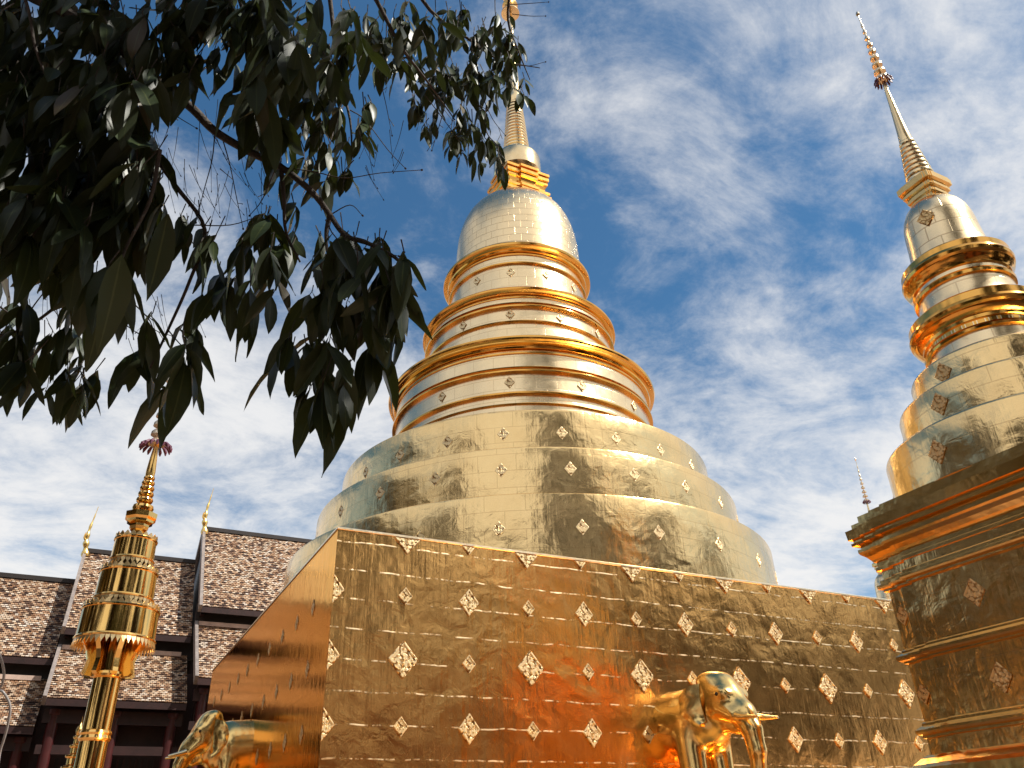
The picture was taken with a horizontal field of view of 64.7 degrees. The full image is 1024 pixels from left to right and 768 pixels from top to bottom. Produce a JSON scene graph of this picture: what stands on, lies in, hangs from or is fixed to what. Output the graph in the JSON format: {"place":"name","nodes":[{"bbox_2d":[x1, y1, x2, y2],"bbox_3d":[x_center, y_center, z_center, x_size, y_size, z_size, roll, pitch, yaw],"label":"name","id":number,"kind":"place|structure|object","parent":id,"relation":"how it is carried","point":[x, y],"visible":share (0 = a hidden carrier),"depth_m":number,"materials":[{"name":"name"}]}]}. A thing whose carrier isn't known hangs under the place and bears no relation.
{"place":"outdoors","nodes":[
{"label":"outdoors","id":0,"kind":"place"},
{"bbox_2d":[0,488,311,767],"bbox_3d":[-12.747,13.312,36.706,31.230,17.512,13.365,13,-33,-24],"label":"temple hall","id":1,"kind":"structure","parent":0,"point":[217,595],"depth_m":32.02,"materials":[{"name":"tile"}]},
{"bbox_2d":[51,758,155,767],"bbox_3d":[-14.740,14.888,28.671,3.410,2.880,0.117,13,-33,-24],"label":"wall","id":2,"kind":"structure","parent":1,"relation":"in","point":[57,762],"depth_m":29.57,"materials":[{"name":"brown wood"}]},
{"bbox_2d":[0,0,1023,597],"label":"sky","id":3,"kind":"structure","parent":0,"point":[726,176],"materials":[{"name":"blue"}]},
{"label":"ground","id":4,"kind":"structure","parent":0,"visible":0},
{"bbox_2d":[0,278,10,304],"bbox_3d":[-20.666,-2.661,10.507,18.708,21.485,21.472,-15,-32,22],"label":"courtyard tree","id":5,"kind":"object","parent":4,"relation":"on","point":[4,284],"visible":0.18,"depth_m":17.64,"materials":[{"name":"green plant"}]},
{"bbox_2d":[0,653,11,756],"bbox_3d":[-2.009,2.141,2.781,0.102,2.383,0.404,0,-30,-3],"label":"bent wire","id":6,"kind":"object","parent":4,"relation":"on","point":[7,699],"visible":1,"depth_m":3.20,"materials":[{"name":"grey metal"}]},
{"bbox_2d":[60,717,82,767],"bbox_3d":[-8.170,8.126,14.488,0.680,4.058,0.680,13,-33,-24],"label":"tiered finial","id":7,"kind":"object","parent":4,"relation":"on","point":[70,758],"visible":0.62,"depth_m":15.12,"materials":[{"name":"gold metal"}]},
{"bbox_2d":[70,378,172,767],"bbox_3d":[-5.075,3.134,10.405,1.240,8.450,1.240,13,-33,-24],"label":"tiered umbrella","id":8,"kind":"object","parent":4,"relation":"on","point":[114,637],"visible":0.89,"depth_m":10.17,"materials":[{"name":"gold metal"}]},
{"bbox_2d":[0,0,548,477],"bbox_3d":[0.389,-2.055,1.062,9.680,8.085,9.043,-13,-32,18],"label":"leafy tree","id":9,"kind":"object","parent":4,"relation":"on","point":[80,192],"visible":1,"depth_m":2.35,"materials":[{"name":"green plant"}]},
{"bbox_2d":[198,0,930,767],"bbox_3d":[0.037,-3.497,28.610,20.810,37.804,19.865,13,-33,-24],"label":"great chedi","id":10,"kind":"structure","parent":4,"relation":"on","point":[534,544],"depth_m":17.36,"materials":[{"name":"gold metal"}]},
{"bbox_2d":[165,710,253,767],"bbox_3d":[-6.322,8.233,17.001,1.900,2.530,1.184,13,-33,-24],"label":"elephant statue","id":11,"kind":"object","parent":10,"relation":"attached to","point":[213,739],"visible":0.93,"depth_m":16.96,"materials":[{"name":"gold metal"}]},
{"bbox_2d":[653,671,778,767],"bbox_3d":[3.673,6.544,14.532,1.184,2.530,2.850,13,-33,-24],"label":"elephant statue","id":12,"kind":"object","parent":10,"relation":"on","point":[702,719],"visible":0.94,"depth_m":14.47,"materials":[{"name":"gold metal"}]},
{"bbox_2d":[855,458,890,599],"bbox_3d":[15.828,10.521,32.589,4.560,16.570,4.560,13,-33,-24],"label":"chedi","id":13,"kind":"structure","parent":4,"relation":"on","point":[882,594],"depth_m":33.86,"materials":[{"name":"gold metal"}]},
{"bbox_2d":[845,12,1023,767],"bbox_3d":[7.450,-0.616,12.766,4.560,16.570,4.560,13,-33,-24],"label":"chedi","id":14,"kind":"structure","parent":4,"relation":"on","point":[938,538],"depth_m":10.91,"materials":[{"name":"gold metal"}]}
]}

